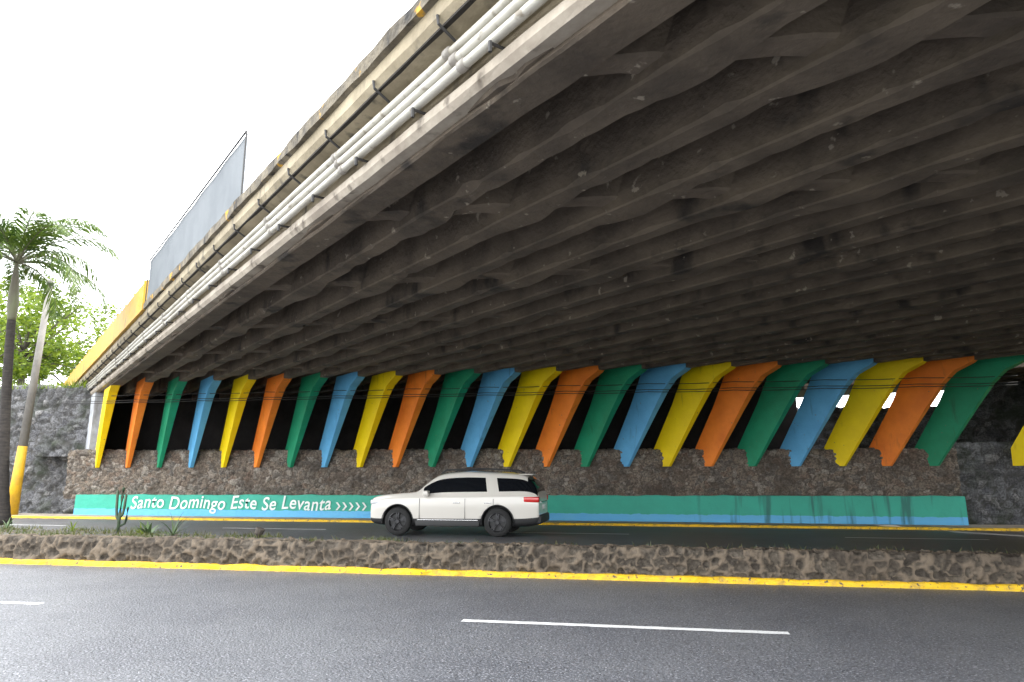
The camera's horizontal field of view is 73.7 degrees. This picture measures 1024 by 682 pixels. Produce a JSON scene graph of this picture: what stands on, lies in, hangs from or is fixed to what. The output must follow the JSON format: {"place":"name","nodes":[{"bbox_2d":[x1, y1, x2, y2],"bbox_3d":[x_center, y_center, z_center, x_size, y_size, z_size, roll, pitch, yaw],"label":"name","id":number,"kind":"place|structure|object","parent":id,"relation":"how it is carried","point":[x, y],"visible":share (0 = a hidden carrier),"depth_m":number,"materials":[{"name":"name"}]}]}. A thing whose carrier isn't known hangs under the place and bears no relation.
{"place":"outdoors","nodes":[
{"label":"outdoors","id":0,"kind":"place"},
{"bbox_2d":[0,0,943,407],"label":"sky","id":1,"kind":"structure","parent":0,"point":[116,115],"materials":[{"name":"white"}]},
{"bbox_2d":[0,523,1015,552],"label":"median grass","id":2,"kind":"structure","parent":0,"point":[131,530],"depth_m":15.10,"materials":[{"name":"green plant"}]},
{"bbox_2d":[0,564,1023,681],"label":"road","id":3,"kind":"structure","parent":0,"point":[105,624],"depth_m":7.60,"materials":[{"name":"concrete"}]},
{"bbox_2d":[0,601,788,633],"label":"lane markings","id":4,"kind":"object","parent":3,"relation":"on","point":[625,626],"visible":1,"depth_m":7.78,"materials":[{"name":"paint"}]},
{"bbox_2d":[0,558,1023,591],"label":"yellow kerb","id":5,"kind":"structure","parent":3,"relation":"on","point":[701,579],"depth_m":11.45,"materials":[{"name":"yellow paint"}]},
{"bbox_2d":[0,518,1023,552],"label":"road","id":6,"kind":"structure","parent":0,"point":[954,541],"depth_m":19.90,"materials":[{"name":"grey asphalt"}]},
{"bbox_2d":[371,468,548,536],"bbox_3d":[-1.536,4.754,20.345,5.110,1.904,2.320,-2,-11,10],"label":"white suv","id":7,"kind":"object","parent":6,"relation":"on","point":[497,504],"visible":1,"depth_m":19.42,"materials":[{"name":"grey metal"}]},
{"bbox_2d":[0,528,1023,584],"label":"stone median","id":8,"kind":"object","parent":6,"relation":"on","point":[978,567],"visible":0.95,"depth_m":11.61,"materials":[{"name":"stone"}]},
{"bbox_2d":[0,518,22,528],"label":"agave plant","id":9,"kind":"object","parent":8,"relation":"on","point":[8,522],"visible":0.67,"depth_m":17.73,"materials":[{"name":"green plant"}]},
{"bbox_2d":[0,206,120,524],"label":"palm tree","id":10,"kind":"object","parent":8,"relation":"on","point":[17,242],"visible":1,"depth_m":20.68,"materials":[{"name":"green plant"}]},
{"bbox_2d":[65,520,83,531],"bbox_3d":[-10.658,4.497,16.585,0.608,0.288,0.532,0,-11,-2],"label":"agave plant","id":11,"kind":"object","parent":8,"relation":"on","point":[72,526],"visible":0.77,"depth_m":16.54,"materials":[{"name":"green plant"}]},
{"bbox_2d":[115,487,128,533],"bbox_3d":[-9.215,4.016,16.105,0.336,1.120,0.116,-2,-11,10],"label":"cactus plant","id":12,"kind":"object","parent":8,"relation":"on","point":[119,514],"visible":0.96,"depth_m":16.08,"materials":[{"name":"green plant"}]},
{"bbox_2d":[134,521,166,534],"bbox_3d":[-8.104,4.204,15.337,0.929,0.350,0.929,-2,-11,10],"label":"agave plant","id":13,"kind":"object","parent":8,"relation":"on","point":[148,528],"visible":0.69,"depth_m":15.33,"materials":[{"name":"green plant"}]},
{"bbox_2d":[153,513,194,535],"bbox_3d":[-7.723,4.183,15.591,1.389,0.514,1.379,-2,-11,10],"label":"agave plant","id":14,"kind":"object","parent":8,"relation":"on","point":[173,531],"visible":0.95,"depth_m":15.53,"materials":[{"name":"green plant"}]},
{"bbox_2d":[254,527,264,537],"bbox_3d":[-5.290,4.058,14.298,0.209,0.325,0.220,-2,-11,10],"label":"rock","id":15,"kind":"object","parent":8,"relation":"on","point":[260,530],"visible":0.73,"depth_m":14.26,"materials":[{"name":"stone"}]},
{"bbox_2d":[12,516,1023,530],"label":"kerb","id":16,"kind":"structure","parent":6,"relation":"on","point":[639,524],"depth_m":23.21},
{"bbox_2d":[55,525,987,539],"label":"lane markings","id":17,"kind":"object","parent":6,"relation":"on","point":[598,533],"visible":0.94,"depth_m":20.18,"materials":[{"name":"paint"}]},
{"bbox_2d":[11,513,1023,527],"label":"pavement","id":18,"kind":"structure","parent":0,"point":[794,524],"depth_m":23.91,"materials":[{"name":"concrete"}]},
{"bbox_2d":[10,280,53,514],"bbox_3d":[-20.796,2.323,29.486,0.775,10.214,0.480,-2,-11,10],"label":"utility pole","id":19,"kind":"object","parent":18,"relation":"on","point":[16,483],"visible":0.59,"depth_m":29.16,"materials":[{"name":"concrete"}]},
{"bbox_2d":[73,494,968,524],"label":"painted mural wall","id":20,"kind":"structure","parent":18,"relation":"on","point":[917,510],"depth_m":24.42,"materials":[{"name":"paint"}]},
{"bbox_2d":[131,495,330,513],"bbox_3d":[-11.424,6.579,27.464,8.850,0.721,0.001,-2,-11,10],"label":"lettering","id":21,"kind":"object","parent":20,"relation":"attached to","point":[233,501],"visible":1,"depth_m":27.47},
{"bbox_2d":[336,502,366,510],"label":"chevrons","id":22,"kind":"object","parent":20,"relation":"attached to","point":[351,505],"visible":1,"depth_m":26.51,"materials":[{"name":"white paint"}]},
{"bbox_2d":[62,448,962,498],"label":"stone abutment wall","id":23,"kind":"structure","parent":20,"relation":"on","point":[865,472],"depth_m":25.67,"materials":[{"name":"grey stone"}]},
{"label":"embankment ground","id":24,"kind":"structure","parent":0,"visible":0},
{"bbox_2d":[0,377,86,389],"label":"embankment grass","id":25,"kind":"structure","parent":24,"relation":"on","point":[73,385],"depth_m":31.86,"materials":[{"name":"green plant"}]},
{"bbox_2d":[0,288,102,384],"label":"broadleaf tree","id":26,"kind":"object","parent":24,"relation":"on","point":[22,366],"visible":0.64,"depth_m":45.12,"materials":[{"name":"green plant"}]},
{"bbox_2d":[0,269,121,384],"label":"broadleaf tree","id":27,"kind":"object","parent":24,"relation":"on","point":[98,329],"visible":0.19,"depth_m":54.31,"materials":[{"name":"green plant"}]},
{"label":"ground","id":28,"kind":"structure","parent":0,"visible":0},
{"bbox_2d":[0,384,92,513],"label":"stone wing wall","id":29,"kind":"structure","parent":28,"relation":"on","point":[59,422],"depth_m":31.30,"materials":[{"name":"grey stone"}]},
{"bbox_2d":[104,385,796,450],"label":"wall","id":30,"kind":"structure","parent":28,"relation":"on","point":[147,439],"depth_m":31.72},
{"bbox_2d":[65,0,1023,467],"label":"highway bridge","id":31,"kind":"structure","parent":28,"relation":"on","point":[569,202],"depth_m":11.24,"materials":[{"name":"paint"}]},
{"bbox_2d":[75,375,1017,403],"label":"utility cables","id":32,"kind":"object","parent":31,"relation":"attached to","point":[570,391],"visible":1,"depth_m":24.38,"materials":[{"name":"grey metal"}]},
{"bbox_2d":[952,441,1023,524],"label":"stone side wall","id":33,"kind":"structure","parent":28,"relation":"on","point":[992,481],"depth_m":23.79,"materials":[{"name":"grey stone"}]},
{"bbox_3d":[-2.842,4.877,29.273,37.600,0.100,4.700,-2,-11,10],"label":"rear ledge","id":34,"kind":"object","parent":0,"visible":0},
{"bbox_2d":[797,380,1023,448],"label":"rubble bank","id":35,"kind":"structure","parent":34,"relation":"on","point":[998,416],"depth_m":27.62,"materials":[{"name":"grey stone"}]},
{"bbox_2d":[796,363,1023,465],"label":"second bridge","id":36,"kind":"structure","parent":35,"relation":"on","point":[1017,450],"depth_m":24.08,"materials":[{"name":"paint"}]}
]}

